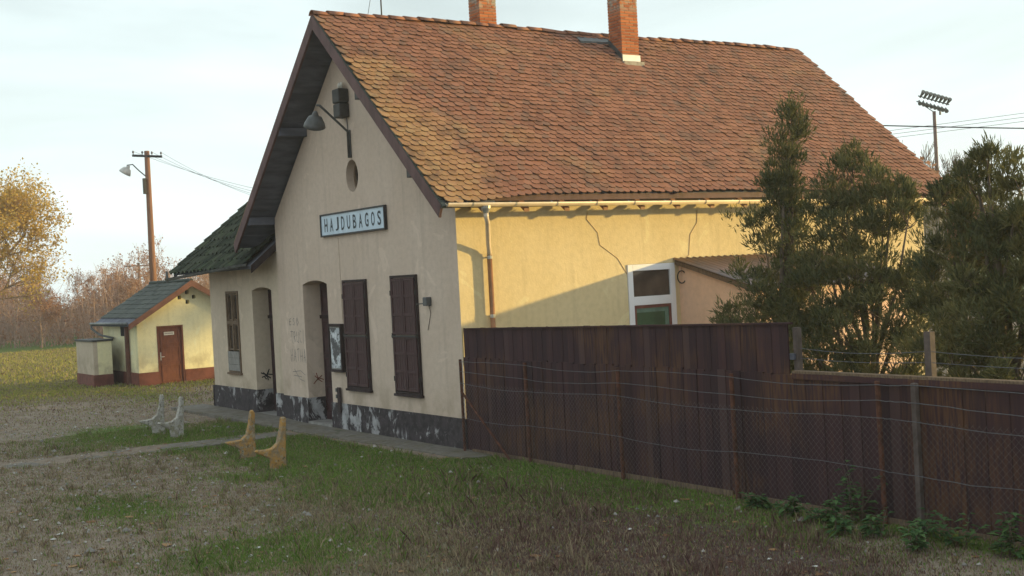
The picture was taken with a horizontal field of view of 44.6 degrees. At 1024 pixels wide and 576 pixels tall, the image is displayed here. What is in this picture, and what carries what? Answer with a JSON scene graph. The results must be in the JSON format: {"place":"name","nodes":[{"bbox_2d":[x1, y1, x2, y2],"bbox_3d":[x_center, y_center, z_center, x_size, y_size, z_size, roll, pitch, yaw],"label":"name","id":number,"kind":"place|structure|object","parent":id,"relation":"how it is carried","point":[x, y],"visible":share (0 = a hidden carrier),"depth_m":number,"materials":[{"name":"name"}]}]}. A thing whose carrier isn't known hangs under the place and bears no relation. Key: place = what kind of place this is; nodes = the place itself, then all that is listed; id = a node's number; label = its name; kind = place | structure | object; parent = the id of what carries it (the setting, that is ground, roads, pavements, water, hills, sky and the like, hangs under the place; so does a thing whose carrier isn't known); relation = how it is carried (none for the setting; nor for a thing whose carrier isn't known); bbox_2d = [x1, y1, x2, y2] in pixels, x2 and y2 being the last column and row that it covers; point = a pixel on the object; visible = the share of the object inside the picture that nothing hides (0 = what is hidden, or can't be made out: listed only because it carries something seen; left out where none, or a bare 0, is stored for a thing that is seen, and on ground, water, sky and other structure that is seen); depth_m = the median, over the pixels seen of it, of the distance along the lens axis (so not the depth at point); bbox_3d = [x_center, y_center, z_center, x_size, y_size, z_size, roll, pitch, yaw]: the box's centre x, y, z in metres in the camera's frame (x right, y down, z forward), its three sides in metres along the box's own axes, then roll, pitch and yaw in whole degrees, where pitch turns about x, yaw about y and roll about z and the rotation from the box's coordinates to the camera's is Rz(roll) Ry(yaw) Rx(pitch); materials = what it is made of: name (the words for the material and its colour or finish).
{"place":"outdoors","nodes":[
{"label":"outdoors","id":0,"kind":"place"},
{"bbox_2d":[0,432,295,469],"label":"path","id":1,"kind":"structure","parent":0,"point":[211,442],"depth_m":26.23,"materials":[{"name":"grey concrete"}]},
{"bbox_2d":[0,426,436,574],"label":"gravel","id":2,"kind":"structure","parent":0,"point":[186,513],"depth_m":18.99,"materials":[{"name":"grey gravel"}]},
{"bbox_2d":[171,404,491,458],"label":"pavement","id":3,"kind":"structure","parent":0,"point":[235,415],"depth_m":26.91,"materials":[{"name":"grey concrete"}]},
{"bbox_2d":[33,411,817,572],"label":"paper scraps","id":4,"kind":"object","parent":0,"point":[300,509],"visible":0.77,"depth_m":16.60,"materials":[{"name":"white paper"}]},
{"bbox_2d":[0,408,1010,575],"bbox_3d":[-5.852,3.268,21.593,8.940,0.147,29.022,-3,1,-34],"label":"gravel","id":5,"kind":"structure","parent":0,"point":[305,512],"depth_m":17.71,"materials":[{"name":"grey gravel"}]},
{"bbox_2d":[0,346,1023,575],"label":"grass","id":6,"kind":"structure","parent":0,"point":[54,365],"depth_m":17.06,"materials":[{"name":"green plant"}]},
{"bbox_2d":[0,258,1023,575],"bbox_3d":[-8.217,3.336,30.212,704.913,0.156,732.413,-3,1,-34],"label":"ground","id":7,"kind":"structure","parent":0,"point":[64,460],"depth_m":17.47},
{"bbox_2d":[0,273,25,338],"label":"woodland tree","id":8,"kind":"object","parent":7,"relation":"on","point":[7,295],"visible":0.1,"depth_m":103.72,"materials":[{"name":"brown plant"}]},
{"bbox_2d":[0,248,28,347],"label":"woodland tree","id":9,"kind":"object","parent":7,"relation":"on","point":[15,323],"visible":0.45,"depth_m":85.20,"materials":[{"name":"brown plant"}]},
{"bbox_2d":[1,274,39,338],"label":"woodland tree","id":10,"kind":"object","parent":7,"relation":"on","point":[16,291],"visible":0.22,"depth_m":100.45,"materials":[{"name":"brown plant"}]},
{"bbox_2d":[5,239,59,319],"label":"woodland tree","id":11,"kind":"object","parent":7,"relation":"on","point":[38,270],"visible":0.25,"depth_m":99.79,"materials":[{"name":"brown plant"}]},
{"bbox_2d":[14,264,52,337],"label":"woodland tree","id":12,"kind":"object","parent":7,"relation":"on","point":[40,289],"visible":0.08,"depth_m":105.39,"materials":[{"name":"brown plant"}]},
{"bbox_2d":[0,157,73,320],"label":"autumn tree","id":13,"kind":"object","parent":7,"relation":"on","point":[15,202],"visible":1,"depth_m":75.64,"materials":[{"name":"yellow plant"}]},
{"bbox_2d":[26,282,52,343],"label":"woodland tree","id":14,"kind":"object","parent":7,"relation":"on","point":[38,311],"visible":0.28,"depth_m":89.90,"materials":[{"name":"brown plant"}]},
{"bbox_2d":[12,280,69,347],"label":"woodland tree","id":15,"kind":"object","parent":7,"relation":"on","point":[50,316],"visible":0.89,"depth_m":82.62,"materials":[{"name":"brown plant"}]},
{"bbox_2d":[26,283,73,345],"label":"woodland tree","id":16,"kind":"object","parent":7,"relation":"on","point":[45,293],"visible":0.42,"depth_m":88.31,"materials":[{"name":"brown plant"}]},
{"bbox_2d":[66,268,97,307],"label":"woodland tree","id":17,"kind":"object","parent":7,"relation":"on","point":[81,282],"visible":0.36,"depth_m":110.63,"materials":[{"name":"brown plant"}]},
{"bbox_2d":[62,288,102,330],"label":"woodland tree","id":18,"kind":"object","parent":7,"relation":"on","point":[91,300],"visible":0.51,"depth_m":93.72,"materials":[{"name":"brown plant"}]},
{"bbox_2d":[65,264,117,321],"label":"woodland tree","id":19,"kind":"object","parent":7,"relation":"on","point":[89,277],"visible":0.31,"depth_m":106.78,"materials":[{"name":"brown plant"}]},
{"bbox_2d":[0,253,208,347],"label":"undergrowth","id":20,"kind":"object","parent":7,"relation":"on","point":[82,327],"visible":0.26,"depth_m":89.39,"materials":[{"name":"brown plant"}]},
{"bbox_2d":[91,257,136,311],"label":"woodland tree","id":21,"kind":"object","parent":7,"relation":"on","point":[109,286],"visible":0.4,"depth_m":95.02,"materials":[{"name":"brown plant"}]},
{"bbox_2d":[102,262,135,298],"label":"woodland tree","id":22,"kind":"object","parent":7,"relation":"on","point":[109,276],"visible":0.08,"depth_m":106.37,"materials":[{"name":"brown plant"}]},
{"bbox_2d":[105,273,144,311],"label":"woodland tree","id":23,"kind":"object","parent":7,"relation":"on","point":[121,288],"visible":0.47,"depth_m":78.66,"materials":[{"name":"brown plant"}]},
{"bbox_2d":[117,265,149,302],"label":"woodland tree","id":24,"kind":"object","parent":7,"relation":"on","point":[134,283],"visible":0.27,"depth_m":78.16,"materials":[{"name":"brown plant"}]},
{"bbox_2d":[125,263,145,285],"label":"utility pole","id":25,"kind":"object","parent":7,"relation":"on","point":[139,265],"visible":0.23,"depth_m":109.93,"materials":[{"name":"brown wood"}]},
{"bbox_2d":[103,249,171,288],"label":"woodland tree","id":26,"kind":"object","parent":7,"relation":"on","point":[117,266],"visible":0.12,"depth_m":115.30,"materials":[{"name":"brown plant"}]},
{"bbox_2d":[119,151,161,280],"bbox_3d":[-15.212,-0.886,51.972,1.825,9.681,0.514,-3,1,2],"label":"utility pole","id":27,"kind":"object","parent":7,"relation":"on","point":[146,181],"visible":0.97,"depth_m":51.90,"materials":[{"name":"brown wood"}]},
{"bbox_2d":[133,151,250,187],"bbox_3d":[-7.312,-3.884,43.592,23.572,4.323,0.012,-2,1,45],"label":"overhead wire","id":28,"kind":"object","parent":27,"relation":"attached to","point":[193,172],"visible":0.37,"depth_m":48.53,"materials":[{"name":"black metal"}]},
{"bbox_2d":[146,153,249,190],"bbox_3d":[-6.997,-3.885,43.675,23.363,4.289,0.012,-2,1,45],"label":"overhead wire","id":29,"kind":"object","parent":27,"relation":"attached to","point":[198,174],"visible":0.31,"depth_m":48.84,"materials":[{"name":"black metal"}]},
{"bbox_2d":[115,243,166,294],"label":"woodland tree","id":30,"kind":"object","parent":7,"relation":"on","point":[139,273],"visible":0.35,"depth_m":90.51,"materials":[{"name":"brown plant"}]},
{"bbox_2d":[74,278,214,386],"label":"outbuilding","id":31,"kind":"structure","parent":7,"relation":"on","point":[156,332],"depth_m":44.10,"materials":[{"name":"yellow paint"}]},
{"bbox_2d":[120,327,123,335],"bbox_3d":[-13.904,1.542,44.577,0.020,0.350,0.450,-3,1,-34],"label":"vent window","id":32,"kind":"structure","parent":31,"relation":"in","point":[121,328],"depth_m":44.57,"materials":[{"name":"black glass"}]},
{"bbox_2d":[158,326,183,383],"bbox_3d":[-11.983,2.364,43.860,0.820,1.980,0.114,-3,1,-34],"label":"door","id":33,"kind":"structure","parent":31,"relation":"in","point":[170,344],"depth_m":43.86,"materials":[{"name":"brown wood"}]},
{"bbox_2d":[139,394,165,432],"bbox_3d":[-8.232,2.932,28.553,0.606,0.947,0.133,-5,1,-28],"label":"bench support","id":34,"kind":"object","parent":7,"relation":"on","point":[155,420],"visible":0.88,"depth_m":28.57,"materials":[{"name":"grey concrete"}]},
{"bbox_2d":[127,234,179,284],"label":"woodland tree","id":35,"kind":"object","parent":7,"relation":"on","point":[157,269],"visible":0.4,"depth_m":84.67,"materials":[{"name":"brown plant"}]},
{"bbox_2d":[141,265,170,282],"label":"woodland tree","id":36,"kind":"object","parent":7,"relation":"on","point":[161,270],"visible":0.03,"depth_m":116.04,"materials":[{"name":"brown plant"}]},
{"bbox_2d":[157,397,183,436],"bbox_3d":[-7.578,2.900,27.742,0.610,0.951,0.132,-1,0,-36],"label":"bench support","id":37,"kind":"object","parent":7,"relation":"on","point":[175,426],"visible":0.88,"depth_m":27.79,"materials":[{"name":"grey concrete"}]},
{"bbox_2d":[144,258,196,282],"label":"woodland tree","id":38,"kind":"object","parent":7,"relation":"on","point":[169,274],"visible":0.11,"depth_m":108.38,"materials":[{"name":"brown plant"}]},
{"bbox_2d":[172,273,209,289],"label":"woodland tree","id":39,"kind":"object","parent":7,"relation":"on","point":[202,280],"visible":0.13,"depth_m":80.89,"materials":[{"name":"brown plant"}]},
{"bbox_2d":[225,410,255,458],"bbox_3d":[-5.161,2.821,23.719,0.608,0.951,0.130,-5,6,-29],"label":"bench support","id":40,"kind":"object","parent":7,"relation":"on","point":[245,444],"visible":0.9,"depth_m":23.75,"materials":[{"name":"yellow concrete"}]},
{"bbox_2d":[254,417,286,468],"bbox_3d":[-4.293,2.786,22.178,0.612,0.950,0.131,-3,3,-36],"label":"bench support","id":41,"kind":"object","parent":7,"relation":"on","point":[275,453],"visible":0.94,"depth_m":22.23,"materials":[{"name":"yellow concrete"}]},
{"bbox_2d":[0,408,991,575],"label":"fallen leaves","id":42,"kind":"object","parent":7,"relation":"on","point":[165,545],"visible":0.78,"depth_m":16.54,"materials":[{"name":"brown plant"}]},
{"bbox_2d":[165,0,955,449],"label":"station building","id":43,"kind":"structure","parent":7,"relation":"on","point":[513,176],"depth_m":26.31,"materials":[{"name":"paint"}]},
{"bbox_2d":[225,291,242,374],"bbox_3d":[-7.296,1.177,32.802,0.150,2.190,0.950,-3,1,-34],"label":"window","id":44,"kind":"structure","parent":43,"relation":"in","point":[231,297],"depth_m":32.76,"materials":[{"name":"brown wood"}]},
{"bbox_2d":[268,289,276,410],"bbox_3d":[-5.818,1.549,31.361,0.121,3.140,1.240,-3,1,-34],"label":"door","id":45,"kind":"structure","parent":43,"relation":"in","point":[270,316],"depth_m":31.78,"materials":[{"name":"paint"}]},
{"bbox_2d":[320,282,332,418],"bbox_3d":[-4.059,1.435,28.614,0.121,3.240,1.295,-3,1,-34],"label":"door","id":46,"kind":"structure","parent":43,"relation":"in","point":[323,286],"depth_m":29.01,"materials":[{"name":"paint"}]},
{"bbox_2d":[303,104,351,157],"bbox_3d":[-3.827,-3.285,26.097,1.085,1.096,0.426,-3,1,-34],"label":"wall lamp","id":47,"kind":"object","parent":43,"relation":"attached to","point":[314,121],"visible":1,"depth_m":25.81,"materials":[{"name":"grey metal"}]},
{"bbox_2d":[327,324,345,372],"bbox_3d":[-3.851,1.316,27.438,0.096,1.060,0.630,-3,1,-34],"label":"notice board","id":48,"kind":"object","parent":43,"relation":"attached to","point":[336,344],"visible":1,"depth_m":27.36,"materials":[{"name":"white paper"}]},
{"bbox_2d":[335,387,341,412],"bbox_3d":[-3.831,2.461,27.532,0.053,0.550,0.295,-3,1,-26],"label":"conduit cover","id":49,"kind":"object","parent":43,"relation":"attached to","point":[338,391],"visible":1,"depth_m":27.43,"materials":[{"name":"black metal"}]},
{"bbox_2d":[332,82,348,129],"bbox_3d":[-3.636,-3.857,26.514,0.249,1.011,0.320,-3,1,-34],"label":"loudspeaker box","id":50,"kind":"object","parent":43,"relation":"attached to","point":[340,99],"visible":0.98,"depth_m":26.41,"materials":[{"name":"metal"}]},
{"bbox_2d":[319,205,387,236],"bbox_3d":[-3.404,-1.407,26.541,0.071,0.500,3.060,-3,1,-34],"label":"station sign","id":51,"kind":"object","parent":43,"relation":"attached to","point":[368,219],"visible":1,"depth_m":26.42,"materials":[{"name":"white metal"}]},
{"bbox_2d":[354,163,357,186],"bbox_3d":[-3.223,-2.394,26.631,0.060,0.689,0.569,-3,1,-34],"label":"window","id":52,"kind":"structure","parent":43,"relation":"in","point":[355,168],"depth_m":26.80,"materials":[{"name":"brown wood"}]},
{"bbox_2d":[341,279,372,392],"bbox_3d":[-3.328,1.017,26.634,0.091,2.390,1.160,-3,1,-34],"label":"window","id":53,"kind":"structure","parent":43,"relation":"in","point":[354,295],"depth_m":26.56,"materials":[{"name":"wood"}]},
{"bbox_2d":[389,274,423,398],"bbox_3d":[-2.121,0.954,24.811,0.091,2.425,1.125,-3,1,-34],"label":"window","id":54,"kind":"structure","parent":43,"relation":"in","point":[408,378],"depth_m":24.74,"materials":[{"name":"wood"}]},
{"bbox_2d":[416,297,430,328],"bbox_3d":[-1.681,0.497,24.059,0.139,0.642,0.342,-4,1,-43],"label":"junction box","id":55,"kind":"object","parent":43,"relation":"attached to","point":[426,301],"visible":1,"depth_m":23.95,"materials":[{"name":"grey metal"}]},
{"bbox_2d":[627,263,676,324],"bbox_3d":[2.919,1.139,25.667,1.250,3.275,0.090,-3,1,-34],"label":"window","id":56,"kind":"structure","parent":43,"relation":"in","point":[651,287],"depth_m":25.65,"materials":[{"name":"white plastic"}]},
{"bbox_2d":[459,359,1023,544],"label":"chain link fence","id":57,"kind":"object","parent":7,"relation":"on","point":[917,449],"visible":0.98,"depth_m":16.68,"materials":[{"name":"metal"}]},
{"bbox_2d":[463,322,1023,546],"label":"board fence","id":58,"kind":"object","parent":7,"relation":"on","point":[760,352],"visible":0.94,"depth_m":17.01,"materials":[{"name":"brown wood"}]},
{"bbox_2d":[738,492,773,509],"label":"weed plant","id":59,"kind":"object","parent":7,"relation":"on","point":[756,501],"visible":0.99,"depth_m":16.22,"materials":[{"name":"green plant"}]},
{"bbox_2d":[707,88,842,370],"bbox_3d":[4.205,-0.188,20.622,1.978,6.111,3.011,-3,1,-4],"label":"juniper","id":60,"kind":"object","parent":7,"relation":"on","point":[780,179],"visible":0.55,"depth_m":20.48,"materials":[{"name":"green plant"}]},
{"bbox_2d":[772,492,802,517],"bbox_3d":[3.464,2.706,15.654,0.426,0.328,0.434,-3,1,-34],"label":"weed plant","id":61,"kind":"object","parent":7,"relation":"on","point":[792,502],"visible":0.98,"depth_m":15.61,"materials":[{"name":"green plant"}]},
{"bbox_2d":[795,493,843,522],"bbox_3d":[3.770,2.681,15.200,0.608,0.348,0.409,-3,1,36],"label":"weed plant","id":62,"kind":"object","parent":7,"relation":"on","point":[828,513],"visible":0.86,"depth_m":15.13,"materials":[{"name":"green plant"}]},
{"bbox_2d":[821,507,855,535],"bbox_3d":[3.789,2.723,14.552,0.433,0.307,0.400,-3,1,16],"label":"weed plant","id":63,"kind":"object","parent":7,"relation":"on","point":[839,527],"visible":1,"depth_m":14.52,"materials":[{"name":"green plant"}]},
{"bbox_2d":[835,460,887,520],"bbox_3d":[4.179,2.445,15.117,0.562,0.765,0.704,-3,1,-34],"label":"weed plant","id":64,"kind":"object","parent":7,"relation":"on","point":[853,501],"visible":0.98,"depth_m":15.10,"materials":[{"name":"green plant"}]},
{"bbox_2d":[767,136,956,377],"bbox_3d":[5.296,0.236,18.999,2.626,5.238,3.063,-3,1,4],"label":"juniper","id":65,"kind":"object","parent":7,"relation":"on","point":[861,295],"visible":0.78,"depth_m":19.01,"materials":[{"name":"green plant"}]},
{"bbox_2d":[857,507,892,537],"bbox_3d":[4.124,2.673,14.281,0.389,0.331,0.381,-3,1,-34],"label":"weed plant","id":66,"kind":"object","parent":7,"relation":"on","point":[867,529],"visible":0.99,"depth_m":14.24,"materials":[{"name":"green plant"}]},
{"bbox_2d":[897,523,929,551],"bbox_3d":[4.342,2.697,13.518,0.368,0.303,0.440,-3,1,20],"label":"weed plant","id":67,"kind":"object","parent":7,"relation":"on","point":[920,542],"visible":1,"depth_m":13.48,"materials":[{"name":"green plant"}]},
{"bbox_2d":[902,507,940,538],"bbox_3d":[4.631,2.663,14.045,0.391,0.351,0.533,-3,1,-10],"label":"weed plant","id":68,"kind":"object","parent":7,"relation":"on","point":[923,523],"visible":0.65,"depth_m":14.06,"materials":[{"name":"green plant"}]},
{"bbox_2d":[916,90,951,170],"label":"floodlight mast","id":69,"kind":"object","parent":7,"relation":"on","point":[934,106],"visible":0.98,"depth_m":69.86,"materials":[{"name":"grey metal"}]},
{"bbox_2d":[921,141,951,175],"bbox_3d":[18.046,-2.331,55.832,3.736,8.328,3.220,-3,1,-13],"label":"bare tree","id":70,"kind":"object","parent":7,"relation":"on","point":[934,158],"visible":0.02,"depth_m":55.34,"materials":[{"name":"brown plant"}]},
{"bbox_2d":[902,138,975,280],"bbox_3d":[16.460,-1.952,48.392,3.020,7.887,4.220,-4,1,-43],"label":"bare tree","id":71,"kind":"object","parent":7,"relation":"on","point":[924,160],"visible":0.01,"depth_m":49.55,"materials":[{"name":"brown plant"}]},
{"bbox_2d":[920,156,986,265],"bbox_3d":[14.165,-1.146,43.254,6.263,6.592,5.446,-3,1,-34],"label":"yard tree","id":72,"kind":"object","parent":7,"relation":"on","point":[929,162],"visible":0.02,"depth_m":41.66,"materials":[{"name":"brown plant"}]},
{"bbox_2d":[887,130,1023,384],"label":"juniper","id":73,"kind":"object","parent":7,"relation":"on","point":[994,240],"visible":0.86,"depth_m":16.15,"materials":[{"name":"green plant"}]},
{"bbox_2d":[928,512,990,546],"bbox_3d":[4.834,2.617,13.515,0.406,0.386,0.765,-3,1,-34],"label":"weed plant","id":74,"kind":"object","parent":7,"relation":"on","point":[948,532],"visible":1,"depth_m":13.54,"materials":[{"name":"green plant"}]},
{"bbox_2d":[935,141,990,319],"bbox_3d":[18.466,-2.067,52.113,3.112,7.845,3.965,-3,1,14],"label":"bare tree","id":75,"kind":"object","parent":7,"relation":"on","point":[953,161],"visible":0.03,"depth_m":52.07,"materials":[{"name":"brown plant"}]},
{"bbox_2d":[969,170,1015,277],"bbox_3d":[17.381,-1.295,46.350,3.305,6.489,3.140,-3,1,-23],"label":"bare tree","id":76,"kind":"object","parent":7,"relation":"on","point":[993,204],"visible":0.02,"depth_m":45.81,"materials":[{"name":"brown plant"}]},
{"bbox_2d":[986,512,1023,559],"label":"weed plant","id":77,"kind":"object","parent":7,"relation":"on","point":[1007,535],"visible":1,"depth_m":12.97,"materials":[{"name":"green plant"}]},
{"bbox_2d":[0,0,1023,307],"label":"sky","id":78,"kind":"structure","parent":0,"point":[85,85],"materials":[{"name":"white"}]},
{"bbox_2d":[884,125,1023,128],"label":"overhead wire","id":79,"kind":"object","parent":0,"point":[954,127],"visible":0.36,"depth_m":42.00,"materials":[{"name":"black metal"}]},
{"bbox_2d":[889,113,1021,130],"bbox_3d":[24.503,-8.640,59.944,43.213,3.520,0.020,-3,1,0],"label":"overhead wire","id":80,"kind":"object","parent":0,"point":[959,121],"visible":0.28,"depth_m":59.95,"materials":[{"name":"black metal"}]},
{"bbox_2d":[896,117,1022,133],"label":"overhead wire","id":81,"kind":"object","parent":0,"point":[960,125],"visible":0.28,"depth_m":59.78,"materials":[{"name":"black metal"}]},
{"bbox_2d":[896,121,1023,137],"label":"overhead wire","id":82,"kind":"object","parent":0,"point":[958,129],"visible":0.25,"depth_m":59.62,"materials":[{"name":"black metal"}]}
]}

